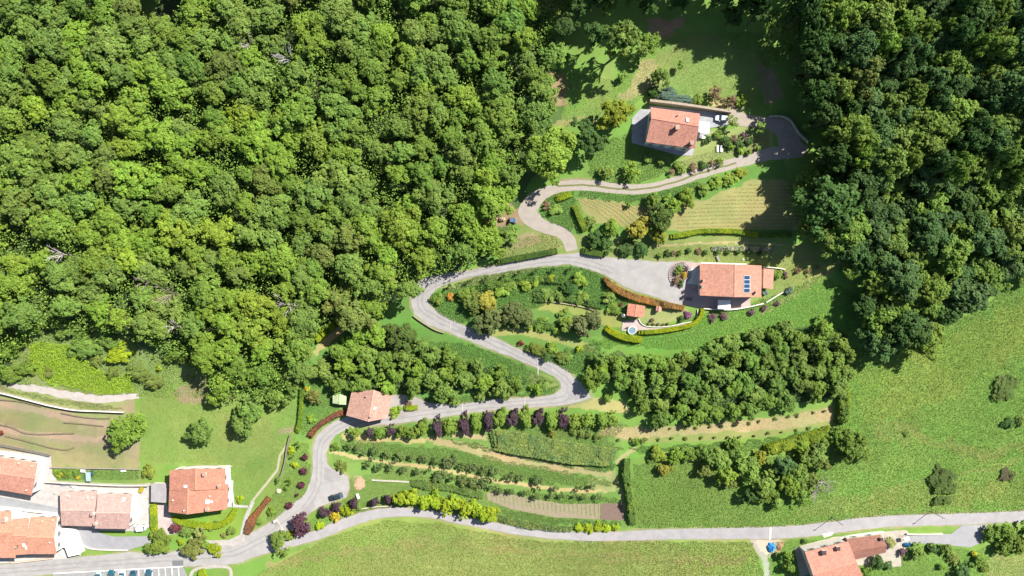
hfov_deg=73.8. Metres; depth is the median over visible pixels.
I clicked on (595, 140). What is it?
broadleaf tree
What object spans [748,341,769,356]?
walnut tree
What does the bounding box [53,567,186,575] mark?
car park
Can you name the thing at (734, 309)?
retaining wall
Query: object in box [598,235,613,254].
garden tree
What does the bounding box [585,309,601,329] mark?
garden tree
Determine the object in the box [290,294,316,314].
woodland tree
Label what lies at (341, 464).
bush
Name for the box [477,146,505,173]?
woodland tree
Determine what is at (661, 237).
garden tree
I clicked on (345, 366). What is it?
walnut tree
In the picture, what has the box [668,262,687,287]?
flower bed
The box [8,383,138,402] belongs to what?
gravel bank
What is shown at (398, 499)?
lime yellow tree
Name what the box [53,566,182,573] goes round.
parking line
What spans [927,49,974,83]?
broadleaf tree
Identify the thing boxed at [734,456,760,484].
clump tree
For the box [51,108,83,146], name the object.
woodland tree
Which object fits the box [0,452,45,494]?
terrace house
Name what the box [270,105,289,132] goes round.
woodland tree
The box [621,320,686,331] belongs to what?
patio
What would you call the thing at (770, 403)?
walnut tree
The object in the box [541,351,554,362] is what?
bush
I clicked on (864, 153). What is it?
broadleaf tree
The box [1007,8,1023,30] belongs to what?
broadleaf tree
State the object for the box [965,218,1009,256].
broadleaf tree
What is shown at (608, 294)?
bush
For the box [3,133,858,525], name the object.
ground cover
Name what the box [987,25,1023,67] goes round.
broadleaf tree
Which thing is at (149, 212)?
woodland tree
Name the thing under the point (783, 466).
clump tree
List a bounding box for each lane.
[0,497,58,513]
[291,507,1023,546]
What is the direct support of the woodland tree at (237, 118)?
on the ground at (692, 20)
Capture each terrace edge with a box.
[0,399,41,406]
[0,424,73,434]
[5,435,74,449]
[61,412,109,418]
[63,422,103,426]
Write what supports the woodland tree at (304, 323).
on the ground at (692, 20)
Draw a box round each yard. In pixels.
[0,450,149,530]
[0,511,80,562]
[387,396,426,419]
[632,106,728,155]
[795,530,908,575]
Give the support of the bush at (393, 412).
on the ground at (692, 20)
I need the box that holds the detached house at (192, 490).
[169,465,232,513]
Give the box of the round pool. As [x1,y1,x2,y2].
[628,326,635,334]
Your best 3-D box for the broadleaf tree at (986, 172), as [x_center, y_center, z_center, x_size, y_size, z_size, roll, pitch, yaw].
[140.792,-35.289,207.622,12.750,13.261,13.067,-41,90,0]
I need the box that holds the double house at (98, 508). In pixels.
[60,488,138,528]
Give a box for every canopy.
[699,122,709,134]
[717,300,730,308]
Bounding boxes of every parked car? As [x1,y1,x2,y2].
[94,570,101,575]
[108,570,114,575]
[118,569,125,575]
[129,570,136,575]
[134,524,145,530]
[145,569,152,575]
[329,492,342,500]
[715,115,728,121]
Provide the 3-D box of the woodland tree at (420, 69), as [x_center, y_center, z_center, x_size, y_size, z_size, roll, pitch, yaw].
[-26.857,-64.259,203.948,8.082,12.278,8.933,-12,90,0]
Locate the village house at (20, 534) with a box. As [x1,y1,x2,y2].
[0,508,66,557]
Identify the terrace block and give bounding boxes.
[62,527,84,556]
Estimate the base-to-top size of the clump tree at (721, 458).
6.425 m
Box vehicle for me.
[509,218,516,222]
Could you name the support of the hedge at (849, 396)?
on the ground at (692, 20)
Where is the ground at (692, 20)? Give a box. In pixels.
[0,0,1023,575]
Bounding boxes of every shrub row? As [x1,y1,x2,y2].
[410,479,482,498]
[476,276,564,291]
[496,514,571,531]
[503,320,569,332]
[524,344,564,359]
[532,290,603,308]
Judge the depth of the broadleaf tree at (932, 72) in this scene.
196.65 m
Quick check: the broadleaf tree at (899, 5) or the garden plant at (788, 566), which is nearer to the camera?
the broadleaf tree at (899, 5)
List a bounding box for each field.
[487,491,599,518]
[600,503,624,519]
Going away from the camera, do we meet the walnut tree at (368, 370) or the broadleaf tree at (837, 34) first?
the broadleaf tree at (837, 34)
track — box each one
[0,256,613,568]
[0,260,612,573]
[518,146,802,251]
[727,109,806,156]
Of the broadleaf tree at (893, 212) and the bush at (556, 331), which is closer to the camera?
the broadleaf tree at (893, 212)
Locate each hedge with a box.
[149,502,157,530]
[172,508,237,528]
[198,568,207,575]
[244,497,271,534]
[295,380,304,432]
[307,409,346,438]
[313,333,322,341]
[318,328,328,336]
[328,321,336,330]
[403,405,417,410]
[495,248,557,264]
[555,191,572,201]
[572,205,587,232]
[581,248,605,257]
[602,276,683,310]
[603,325,641,342]
[621,458,635,525]
[638,308,704,334]
[670,228,758,238]
[759,233,791,237]
[763,425,832,454]
[834,368,849,424]
[847,389,850,419]
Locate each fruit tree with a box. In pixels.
[344,444,351,449]
[354,443,360,452]
[364,460,370,467]
[370,447,379,459]
[374,462,383,471]
[381,449,391,459]
[387,461,393,471]
[392,450,404,462]
[399,466,408,472]
[413,468,422,474]
[419,454,428,462]
[432,456,440,468]
[432,469,447,483]
[441,457,449,467]
[447,472,455,481]
[448,453,457,467]
[457,462,468,471]
[458,474,467,487]
[467,463,480,472]
[467,476,480,488]
[478,476,494,489]
[479,464,489,475]
[488,465,499,481]
[495,484,503,494]
[503,471,516,481]
[517,473,524,480]
[531,475,543,490]
[531,493,539,500]
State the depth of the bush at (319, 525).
222.67 m
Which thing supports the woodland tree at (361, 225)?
on the ground at (692, 20)
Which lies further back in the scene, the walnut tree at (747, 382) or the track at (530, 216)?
the walnut tree at (747, 382)
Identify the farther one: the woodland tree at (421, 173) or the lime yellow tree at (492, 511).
the lime yellow tree at (492, 511)
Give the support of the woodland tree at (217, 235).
on the ground at (692, 20)
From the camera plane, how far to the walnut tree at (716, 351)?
215.97 m
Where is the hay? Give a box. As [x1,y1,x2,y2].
[426,183,833,477]
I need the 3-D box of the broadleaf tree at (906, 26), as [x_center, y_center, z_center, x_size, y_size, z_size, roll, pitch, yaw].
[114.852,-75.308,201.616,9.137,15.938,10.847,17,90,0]
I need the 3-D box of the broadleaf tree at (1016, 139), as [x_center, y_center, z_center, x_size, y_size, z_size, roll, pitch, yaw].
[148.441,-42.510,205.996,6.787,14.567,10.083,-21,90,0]
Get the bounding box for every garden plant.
[779,550,794,559]
[783,560,796,572]
[860,567,873,575]
[868,554,883,570]
[883,561,892,569]
[886,537,896,548]
[898,548,906,556]
[910,541,924,560]
[926,542,939,553]
[937,563,946,569]
[939,544,954,558]
[945,551,958,565]
[956,559,972,575]
[971,555,986,568]
[980,561,989,571]
[981,524,999,542]
[994,521,1017,546]
[994,540,1012,555]
[1004,534,1023,554]
[1018,520,1023,533]
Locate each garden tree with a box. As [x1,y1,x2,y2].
[142,463,156,478]
[144,528,173,555]
[169,523,181,532]
[178,526,191,537]
[179,534,206,559]
[193,527,205,537]
[206,543,221,557]
[270,530,291,557]
[305,389,322,403]
[458,287,475,301]
[463,290,480,314]
[472,315,492,335]
[478,289,496,311]
[480,305,502,335]
[498,277,516,292]
[500,301,523,325]
[512,307,534,329]
[529,341,545,353]
[558,307,576,332]
[560,280,578,295]
[567,315,591,337]
[573,271,587,285]
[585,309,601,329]
[587,229,602,248]
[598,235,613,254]
[603,218,618,236]
[619,237,637,256]
[625,216,648,238]
[635,242,648,257]
[645,192,662,210]
[647,201,673,232]
[649,229,667,244]
[663,193,681,212]
[679,187,694,208]
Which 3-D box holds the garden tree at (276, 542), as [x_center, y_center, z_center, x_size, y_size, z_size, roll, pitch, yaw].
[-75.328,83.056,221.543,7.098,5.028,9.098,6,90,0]
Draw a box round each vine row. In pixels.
[489,429,616,454]
[490,434,615,456]
[491,438,614,460]
[492,442,613,462]
[493,446,611,466]
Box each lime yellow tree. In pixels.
[392,490,408,505]
[402,488,418,504]
[414,495,431,510]
[428,488,440,509]
[439,497,452,516]
[450,494,463,509]
[459,498,471,519]
[467,498,482,516]
[471,506,488,522]
[485,513,497,522]
[486,506,500,516]
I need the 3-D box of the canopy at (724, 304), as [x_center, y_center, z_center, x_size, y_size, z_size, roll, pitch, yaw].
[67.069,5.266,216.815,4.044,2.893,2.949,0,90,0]
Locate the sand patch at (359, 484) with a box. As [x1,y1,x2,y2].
[354,477,364,489]
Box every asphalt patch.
[80,560,98,565]
[172,560,182,565]
[298,501,314,516]
[324,467,341,481]
[457,327,467,335]
[483,399,494,404]
[568,391,579,399]
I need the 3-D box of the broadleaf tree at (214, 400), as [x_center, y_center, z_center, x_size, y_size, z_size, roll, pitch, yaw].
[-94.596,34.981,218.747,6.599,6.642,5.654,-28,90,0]
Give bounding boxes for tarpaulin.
[767,542,775,551]
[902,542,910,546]
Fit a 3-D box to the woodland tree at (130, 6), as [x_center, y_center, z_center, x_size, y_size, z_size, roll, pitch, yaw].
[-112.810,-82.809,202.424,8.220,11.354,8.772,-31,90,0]
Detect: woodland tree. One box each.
[0,0,11,15]
[0,35,33,65]
[0,40,16,63]
[0,55,23,83]
[0,61,24,108]
[0,100,31,139]
[0,138,47,185]
[0,162,12,184]
[0,177,13,195]
[0,186,42,225]
[0,215,12,232]
[0,242,8,254]
[0,253,29,272]
[0,263,13,297]
[0,265,36,300]
[0,293,41,331]
[0,296,20,317]
[0,319,4,333]
[2,0,36,31]
[14,14,42,41]
[15,129,55,169]
[16,70,41,95]
[16,165,51,195]
[17,86,51,122]
[23,0,56,15]
[23,17,81,64]
[23,58,65,97]
[24,247,58,270]
[26,204,81,244]
[27,173,68,212]
[32,1,69,27]
[40,259,78,294]
[46,140,79,168]
[48,294,81,316]
[49,65,79,96]
[50,86,89,121]
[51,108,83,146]
[57,161,94,191]
[57,181,102,218]
[58,12,94,53]
[61,143,106,173]
[62,254,91,282]
[64,0,91,16]
[65,48,87,72]
[70,60,110,97]
[72,276,109,310]
[73,91,109,118]
[74,219,106,252]
[77,246,112,276]
[78,119,110,146]
[81,0,104,6]
[81,19,130,85]
[85,246,124,302]
[86,292,115,326]
[89,198,125,234]
[91,0,116,29]
[92,158,131,194]
[93,9,122,39]
[94,142,122,165]
[95,156,166,198]
[101,103,137,134]
[101,225,143,258]
[105,62,137,88]
[105,136,140,157]
[107,308,132,330]
[110,194,147,220]
[111,0,141,18]
[114,7,149,37]
[116,245,144,273]
[117,80,158,125]
[123,115,153,154]
[124,227,158,257]
[125,312,159,340]
[127,33,162,60]
[127,59,149,87]
[129,285,153,313]
[133,250,168,290]
[138,116,184,158]
[139,200,162,223]
[141,206,207,248]
[143,57,166,88]
[144,288,183,323]
[147,13,176,49]
[149,74,167,99]
[149,318,169,339]
[150,181,183,201]
[150,236,177,265]
[156,45,180,69]
[156,77,193,111]
[160,66,184,82]
[162,168,186,190]
[164,26,197,53]
[164,150,193,174]
[166,117,198,137]
[166,131,198,154]
[169,188,210,228]
[172,259,197,279]
[173,49,199,75]
[176,311,204,338]
[177,0,209,35]
[182,21,224,58]
[182,158,220,187]
[182,237,205,269]
[183,61,217,92]
[188,262,223,310]
[188,331,225,374]
[192,300,221,326]
[194,125,213,151]
[197,73,226,104]
[197,245,223,273]
[199,110,240,149]
[200,105,227,128]
[200,215,237,248]
[201,0,217,10]
[204,49,247,91]
[207,336,242,367]
[208,166,243,208]
[208,312,237,338]
[209,0,243,22]
[215,29,246,57]
[215,247,241,272]
[219,285,243,315]
[219,311,283,355]
[220,76,232,96]
[221,4,257,47]
[224,96,259,131]
[225,256,252,285]
[226,70,248,94]
[231,110,274,173]
[232,83,269,111]
[232,220,264,245]
[233,289,275,317]
[234,191,254,216]
[235,44,260,66]
[237,164,254,186]
[238,243,266,278]
[242,53,274,91]
[245,193,272,226]
[249,339,274,365]
[250,0,285,33]
[250,32,288,55]
[252,164,281,200]
[256,225,283,256]
[258,242,302,280]
[260,141,284,161]
[265,151,296,181]
[265,212,291,229]
[267,188,291,216]
[269,85,316,136]
[269,305,290,342]
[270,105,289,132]
[271,0,300,11]
[271,271,301,303]
[275,45,315,96]
[277,172,306,197]
[280,130,302,154]
[281,324,314,368]
[284,307,318,339]
[284,361,317,383]
[287,197,322,237]
[290,29,335,61]
[290,231,312,254]
[290,263,311,288]
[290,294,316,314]
[291,11,309,36]
[294,174,333,213]
[299,278,330,304]
[300,257,323,281]
[301,113,333,160]
[304,6,331,37]
[305,236,333,267]
[311,156,368,195]
[315,221,340,248]
[316,195,354,228]
[317,0,365,38]
[317,120,351,142]
[318,85,346,118]
[322,73,346,93]
[322,140,361,165]
[328,250,363,283]
[329,219,367,253]
[330,290,377,332]
[333,59,360,90]
[334,94,362,129]
[334,186,359,216]
[335,33,357,59]
[341,113,367,144]
[344,5,381,52]
[346,46,378,72]
[347,79,368,102]
[349,213,377,244]
[352,178,376,200]
[353,275,384,298]
[354,0,387,7]
[355,198,382,220]
[358,58,389,84]
[360,73,391,117]
[362,34,394,59]
[362,139,393,162]
[363,259,397,291]
[364,227,392,256]
[371,21,394,46]
[372,245,397,275]
[375,200,421,252]
[383,111,415,139]
[385,164,410,185]
[386,64,412,92]
[386,141,417,162]
[391,32,423,70]
[396,280,424,298]
[398,192,422,218]
[399,0,432,15]
[401,18,430,52]
[402,83,437,133]
[405,59,428,84]
[406,161,432,189]
[407,224,430,255]
[408,242,437,279]
[409,75,436,95]
[411,128,440,160]
[412,179,456,215]
[416,43,450,71]
[420,4,441,37]
[421,215,447,245]
[425,25,444,45]
[426,60,462,92]
[427,152,451,176]
[428,97,448,131]
[435,121,466,149]
[436,4,483,51]
[438,0,471,19]
[442,85,482,112]
[446,141,479,165]
[447,102,468,125]
[447,155,482,189]
[447,195,483,239]
[456,43,484,72]
[464,107,506,158]
[467,0,484,13]
[471,183,514,219]
[475,85,515,113]
[475,166,501,186]
[477,22,512,58]
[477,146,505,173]
[478,48,505,74]
[480,0,507,17]
[481,66,514,98]
[483,105,523,144]
[488,175,519,202]
[489,0,531,49]
[500,165,523,187]
[509,44,536,69]
[513,25,536,51]
[515,0,542,23]
[515,97,557,134]
[522,61,550,85]
[527,74,558,103]
[534,0,569,15]
[538,41,565,69]
[559,0,572,15]
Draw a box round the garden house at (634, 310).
[626,304,644,316]
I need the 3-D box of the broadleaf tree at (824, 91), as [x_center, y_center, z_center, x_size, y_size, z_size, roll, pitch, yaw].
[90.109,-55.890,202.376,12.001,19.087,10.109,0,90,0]
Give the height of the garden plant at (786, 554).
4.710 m
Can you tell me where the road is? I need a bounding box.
[0,252,692,575]
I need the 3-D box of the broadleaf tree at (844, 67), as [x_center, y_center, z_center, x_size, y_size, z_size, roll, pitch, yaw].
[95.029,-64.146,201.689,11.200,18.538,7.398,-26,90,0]
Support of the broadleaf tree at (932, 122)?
on the ground at (692, 20)
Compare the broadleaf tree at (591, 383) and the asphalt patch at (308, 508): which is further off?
the asphalt patch at (308, 508)
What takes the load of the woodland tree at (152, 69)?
on the ground at (692, 20)
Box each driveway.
[76,527,150,549]
[157,503,177,534]
[906,524,987,546]
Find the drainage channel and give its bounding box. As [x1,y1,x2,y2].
[768,527,771,539]
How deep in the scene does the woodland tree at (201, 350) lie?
209.41 m
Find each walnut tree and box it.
[313,358,332,382]
[328,371,345,392]
[329,343,349,361]
[334,355,358,375]
[340,334,360,357]
[344,373,371,391]
[350,325,370,344]
[356,344,377,363]
[358,357,384,381]
[364,321,385,347]
[375,350,395,368]
[376,376,396,396]
[385,362,403,382]
[392,348,416,367]
[403,376,423,400]
[405,358,427,377]
[409,337,428,352]
[420,345,442,366]
[423,370,444,388]
[433,381,458,403]
[436,366,457,381]
[442,344,456,365]
[451,355,466,373]
[451,369,475,391]
[469,358,484,376]
[473,372,496,391]
[488,377,511,396]
[489,364,508,380]
[505,375,523,391]
[591,365,609,382]
[593,351,611,366]
[609,351,628,376]
[613,371,628,392]
[626,353,647,370]
[628,367,645,387]
[629,382,648,403]
[633,394,650,414]
[644,352,666,370]
[647,371,666,395]
[650,391,668,410]
[650,408,673,428]
[662,379,676,397]
[663,356,681,382]
[669,401,690,420]
[675,349,695,367]
[677,386,699,404]
[681,372,700,388]
[682,406,708,426]
[691,348,713,369]
[693,390,712,411]
[696,380,713,396]
[702,363,723,382]
[704,404,724,422]
[707,340,728,360]
[710,383,723,404]
[716,333,743,350]
[716,364,737,385]
[722,381,742,396]
[724,350,745,368]
[724,403,744,422]
[736,371,753,393]
[738,398,759,420]
[739,348,760,370]
[742,385,765,404]
[743,328,763,345]
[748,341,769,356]
[748,361,772,381]
[756,392,777,410]
[759,349,776,369]
[762,325,785,347]
[764,370,786,393]
[773,357,790,373]
[774,342,789,361]
[776,320,794,338]
[776,389,795,412]
[782,366,798,386]
[787,330,809,349]
[791,348,807,366]
[793,375,811,392]
[794,363,813,378]
[804,380,828,404]
[805,331,827,349]
[810,361,827,379]
[815,314,834,339]
[815,346,832,364]
[826,361,840,382]
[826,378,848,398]
[827,350,846,367]
[830,333,848,352]
[838,365,856,379]
[840,346,856,362]
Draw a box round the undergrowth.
[0,0,1023,418]
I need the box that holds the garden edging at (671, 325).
[638,309,697,326]
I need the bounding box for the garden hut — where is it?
[333,394,346,404]
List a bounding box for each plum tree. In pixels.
[290,511,310,537]
[319,506,330,516]
[330,502,341,512]
[349,497,357,508]
[366,427,374,436]
[369,497,379,506]
[383,495,392,505]
[387,423,395,436]
[432,413,442,437]
[458,410,469,435]
[483,410,494,432]
[506,408,518,425]
[531,408,543,425]
[558,407,569,428]
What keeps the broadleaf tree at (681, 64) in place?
on the ground at (692, 20)
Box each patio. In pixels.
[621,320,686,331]
[682,262,750,308]
[687,268,698,284]
[701,262,745,264]
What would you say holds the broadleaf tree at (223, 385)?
on the ground at (692, 20)
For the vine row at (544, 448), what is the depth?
221.84 m
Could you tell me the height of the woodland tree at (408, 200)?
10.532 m
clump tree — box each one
[651,444,667,461]
[668,447,685,464]
[680,446,697,460]
[695,444,713,460]
[697,458,713,476]
[705,447,731,468]
[717,467,740,485]
[724,480,736,488]
[725,436,742,450]
[730,447,748,462]
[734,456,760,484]
[742,488,758,503]
[751,468,778,496]
[753,449,765,465]
[759,488,779,503]
[771,497,783,509]
[773,453,797,475]
[777,472,800,497]
[786,463,808,490]
[790,483,811,506]
[794,439,808,452]
[794,446,812,467]
[804,440,828,467]
[805,472,820,491]
[817,458,831,470]
[818,434,829,446]
[827,426,845,443]
[834,428,869,462]
[857,443,871,460]
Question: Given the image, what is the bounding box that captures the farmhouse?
[799,533,886,575]
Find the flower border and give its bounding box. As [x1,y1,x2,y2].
[711,245,776,252]
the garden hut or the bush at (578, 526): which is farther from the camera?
the bush at (578, 526)
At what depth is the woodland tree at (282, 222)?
206.07 m
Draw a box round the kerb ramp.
[822,532,832,537]
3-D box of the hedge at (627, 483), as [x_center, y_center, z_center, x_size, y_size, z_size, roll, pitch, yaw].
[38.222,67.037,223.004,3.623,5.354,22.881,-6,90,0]
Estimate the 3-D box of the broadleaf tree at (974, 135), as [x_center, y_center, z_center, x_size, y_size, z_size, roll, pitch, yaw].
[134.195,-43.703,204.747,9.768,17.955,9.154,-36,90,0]
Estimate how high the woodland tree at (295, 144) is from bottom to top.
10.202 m
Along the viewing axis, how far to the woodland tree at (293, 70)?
201.70 m
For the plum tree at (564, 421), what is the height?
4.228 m
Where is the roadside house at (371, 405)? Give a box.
[346,390,391,421]
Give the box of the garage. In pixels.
[151,482,168,502]
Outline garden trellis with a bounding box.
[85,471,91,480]
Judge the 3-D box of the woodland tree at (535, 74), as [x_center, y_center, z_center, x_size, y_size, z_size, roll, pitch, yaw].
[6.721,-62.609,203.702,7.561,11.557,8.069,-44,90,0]
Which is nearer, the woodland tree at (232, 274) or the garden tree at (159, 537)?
the woodland tree at (232, 274)
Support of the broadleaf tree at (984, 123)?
on the ground at (692, 20)
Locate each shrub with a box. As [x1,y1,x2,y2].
[643,156,652,162]
[647,87,659,96]
[653,86,678,100]
[658,158,663,165]
[664,250,670,256]
[669,169,674,175]
[673,95,693,103]
[673,276,681,283]
[674,160,681,169]
[674,269,681,275]
[677,165,685,173]
[677,265,683,271]
[690,162,697,173]
[692,92,702,104]
[699,160,707,169]
[703,135,711,144]
[713,127,722,138]
[716,157,723,166]
[720,136,730,145]
[726,143,735,149]
[731,135,739,142]
[735,137,743,147]
[736,146,745,154]
[740,132,747,141]
[745,137,752,144]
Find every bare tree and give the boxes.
[45,244,72,260]
[151,283,181,302]
[238,29,257,51]
[272,43,290,63]
[275,293,296,316]
[811,487,823,503]
[817,471,839,493]
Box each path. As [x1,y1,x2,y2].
[189,565,232,575]
[190,533,244,545]
[228,504,247,507]
[240,501,254,537]
[250,445,286,501]
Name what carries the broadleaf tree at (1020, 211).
on the ground at (692, 20)
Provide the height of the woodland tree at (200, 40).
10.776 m
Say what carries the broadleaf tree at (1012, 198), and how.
on the ground at (692, 20)
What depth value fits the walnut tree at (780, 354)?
215.65 m
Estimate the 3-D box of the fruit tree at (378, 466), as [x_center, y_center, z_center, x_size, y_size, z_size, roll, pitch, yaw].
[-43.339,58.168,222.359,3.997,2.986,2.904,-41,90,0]
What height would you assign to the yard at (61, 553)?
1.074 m
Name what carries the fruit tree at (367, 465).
on the ground at (692, 20)
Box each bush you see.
[0,344,19,359]
[0,364,22,383]
[4,333,26,350]
[14,358,37,374]
[22,321,42,334]
[36,310,62,329]
[43,365,55,377]
[53,469,60,476]
[55,322,82,339]
[60,468,70,477]
[66,348,75,356]
[67,328,97,349]
[72,469,79,476]
[76,342,103,359]
[89,352,104,367]
[91,320,115,335]
[98,334,119,349]
[103,341,133,363]
[106,366,119,378]
[125,365,151,380]
[130,330,142,342]
[137,486,143,492]
[140,373,164,388]
[144,335,164,347]
[163,349,186,363]
[177,539,184,545]
[178,352,190,365]
[200,539,209,548]
[227,525,235,534]
[236,495,243,504]
[255,517,262,524]
[267,506,276,516]
[285,502,293,509]
[285,530,294,540]
[287,446,294,453]
[290,462,298,468]
[298,481,305,488]
[299,467,306,474]
[300,453,307,459]
[307,414,315,422]
[316,521,324,530]
[329,511,339,522]
[331,442,340,450]
[335,459,347,473]
[340,505,354,516]
[389,406,398,418]
[394,405,402,413]
[428,292,443,305]
[446,292,453,300]
[449,397,459,405]
[474,391,485,401]
[494,285,509,296]
[500,389,509,400]
[507,386,519,394]
[519,279,531,290]
[528,383,542,395]
[531,276,542,286]
[533,294,544,302]
[534,316,548,332]
[536,378,549,390]
[538,287,554,301]
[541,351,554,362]
[542,201,550,209]
[546,341,558,353]
[547,430,555,438]
[548,274,554,281]
[549,204,562,214]
[553,327,558,334]
[556,289,566,301]
[556,350,572,363]
[564,53,571,60]
[569,429,578,435]
[575,522,583,531]
[576,290,588,305]
[576,345,582,352]
[576,430,584,438]
[582,523,593,533]
[584,215,596,228]
[585,430,591,438]
[594,433,603,441]
[594,520,603,531]
[602,288,615,303]
[603,523,610,532]
[606,302,621,314]
[612,523,619,530]
[618,72,627,79]
[632,438,640,445]
[647,457,654,463]
[657,463,673,475]
[684,311,692,318]
[698,182,710,195]
[708,313,716,322]
[709,174,722,188]
[720,312,727,319]
[722,171,739,186]
[735,167,747,176]
[736,93,747,106]
[747,308,754,315]
[761,305,767,311]
[774,269,782,280]
[785,286,792,294]
[902,431,909,436]
[926,463,957,506]
[992,373,1019,401]
[999,467,1015,481]
[1000,416,1014,428]
[1015,415,1023,426]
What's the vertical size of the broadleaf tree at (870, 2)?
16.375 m
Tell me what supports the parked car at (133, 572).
on the car park
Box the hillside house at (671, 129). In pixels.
[644,107,699,151]
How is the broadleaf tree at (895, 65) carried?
on the ground at (692, 20)
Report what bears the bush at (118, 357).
on the ground at (692, 20)
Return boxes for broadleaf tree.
[106,412,147,453]
[183,416,214,443]
[205,392,224,406]
[208,372,235,400]
[222,353,261,386]
[231,409,254,437]
[236,389,263,424]
[249,361,279,385]
[263,386,291,408]
[277,373,303,399]
[321,279,353,314]
[357,293,388,318]
[384,322,416,351]
[445,238,475,262]
[468,219,498,253]
[481,231,507,258]
[501,224,517,242]
[517,147,543,174]
[522,124,576,185]
[554,12,580,39]
[566,0,597,19]
[569,116,611,154]
[581,365,600,392]
[584,21,608,46]
[593,363,609,378]
[596,98,635,129]
[597,0,614,7]
[597,165,613,178]
[599,0,618,15]
[602,19,648,62]
[603,393,613,402]
[623,161,640,182]
[635,32,660,53]
[638,0,658,14]
[650,66,670,86]
[667,0,688,10]
[677,60,684,69]
[707,0,734,9]
[709,85,721,104]
[719,95,737,107]
[720,4,743,26]
[727,115,738,126]
[736,0,755,14]
[748,1,772,24]
[754,0,776,14]
[756,121,765,133]
[763,8,786,41]
[765,46,778,63]
[778,41,792,52]
[782,0,824,30]
[789,49,850,87]
[790,174,863,241]
[792,15,826,44]
[793,26,836,70]
[793,162,839,190]
[796,78,837,110]
[797,217,826,242]
[802,102,849,131]
[809,137,853,174]
[811,0,867,31]
[816,166,851,185]
[819,229,844,258]
[821,56,855,78]
[822,113,880,152]
[823,73,857,105]
[826,27,849,57]
[830,95,864,121]
[831,206,872,252]
[833,28,880,72]
[834,232,871,265]
[839,165,894,208]
[842,262,867,279]
[844,1,872,17]
[846,49,885,101]
[846,144,875,169]
[848,16,871,35]
[850,87,886,123]
[851,250,881,273]
[851,287,883,317]
[855,328,908,362]
[856,123,898,155]
[857,0,897,43]
[858,292,898,340]
[859,196,884,220]
[860,213,894,257]
[861,267,895,303]
[863,151,885,172]
[868,67,905,99]
[868,108,892,129]
[869,144,909,192]
[874,28,901,60]
[874,251,899,272]
[876,49,915,79]
[876,195,904,225]
[879,89,909,116]
[879,174,910,206]
[880,255,921,303]
[883,0,916,13]
[883,213,913,239]
[883,300,932,347]
[885,232,910,255]
[886,103,920,126]
[889,32,922,60]
[889,293,915,320]
[890,11,921,38]
[891,121,917,149]
[895,191,924,211]
[898,74,936,106]
[899,0,927,30]
[900,157,942,198]
[900,244,924,270]
[901,144,923,176]
[901,288,924,308]
[901,321,945,360]
[902,207,921,230]
[905,103,944,142]
[909,0,926,6]
[909,132,952,157]
[910,61,950,90]
[910,210,955,256]
[912,42,936,66]
[912,183,951,216]
[913,17,941,42]
[913,300,944,319]
[915,267,934,287]
[920,243,939,267]
[921,272,956,304]
[922,85,954,111]
[923,0,954,20]
[924,148,959,174]
[926,26,954,57]
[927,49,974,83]
[927,176,964,202]
[929,255,949,281]
[929,304,962,325]
[933,6,960,31]
[936,111,964,142]
[937,225,978,279]
[938,204,962,231]
[939,93,982,124]
[939,150,977,186]
[941,15,984,50]
[942,278,998,314]
[945,0,982,18]
[946,72,974,97]
[946,186,980,211]
[946,220,973,240]
[946,260,977,285]
[947,123,987,155]
[954,174,979,193]
[955,39,976,61]
[959,0,996,40]
[960,205,990,232]
[964,76,1005,100]
[964,108,995,135]
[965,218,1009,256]
[965,251,992,274]
[966,32,1002,59]
[966,51,987,88]
[968,150,1005,183]
[971,261,1012,294]
[973,0,991,8]
[973,93,1004,113]
[973,125,1014,156]
[973,181,1007,209]
[976,62,1010,83]
[982,25,1020,73]
[982,199,1022,228]
[983,18,1015,33]
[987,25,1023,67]
[989,109,1014,129]
[989,144,1023,169]
[989,161,1011,188]
[989,213,1023,262]
[989,246,1010,263]
[991,0,1015,23]
[997,70,1023,113]
[997,252,1023,280]
[998,58,1023,80]
[998,177,1023,208]
[1002,133,1023,148]
[1004,112,1022,135]
[1004,163,1023,189]
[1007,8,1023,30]
[1010,0,1023,18]
[1013,110,1023,136]
[1013,144,1023,167]
[1015,200,1023,218]
[1017,248,1023,283]
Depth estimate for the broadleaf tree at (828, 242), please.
208.82 m
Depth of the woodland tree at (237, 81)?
199.52 m
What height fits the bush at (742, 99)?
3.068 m
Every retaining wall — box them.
[0,392,125,412]
[0,445,50,456]
[0,506,56,514]
[11,557,54,563]
[44,480,149,485]
[50,467,140,469]
[82,544,127,550]
[186,465,231,466]
[278,435,290,481]
[361,505,391,508]
[413,315,443,332]
[648,99,731,114]
[703,303,763,309]
[768,115,808,141]
[799,531,883,549]
[906,533,942,534]
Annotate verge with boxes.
[557,162,735,190]
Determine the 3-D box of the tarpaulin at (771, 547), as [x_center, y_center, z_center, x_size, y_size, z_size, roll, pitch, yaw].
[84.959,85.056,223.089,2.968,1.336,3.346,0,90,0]
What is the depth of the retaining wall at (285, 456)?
222.47 m
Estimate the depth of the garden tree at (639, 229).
209.65 m
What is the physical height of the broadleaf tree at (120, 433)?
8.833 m
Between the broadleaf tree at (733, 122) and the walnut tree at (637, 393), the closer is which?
the broadleaf tree at (733, 122)
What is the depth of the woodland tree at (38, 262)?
206.11 m
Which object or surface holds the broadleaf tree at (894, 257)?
on the ground at (692, 20)
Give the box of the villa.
[698,263,773,296]
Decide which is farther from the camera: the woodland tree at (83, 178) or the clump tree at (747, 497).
the clump tree at (747, 497)
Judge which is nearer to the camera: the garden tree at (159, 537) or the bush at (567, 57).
the bush at (567, 57)
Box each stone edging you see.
[371,479,408,482]
[544,300,592,309]

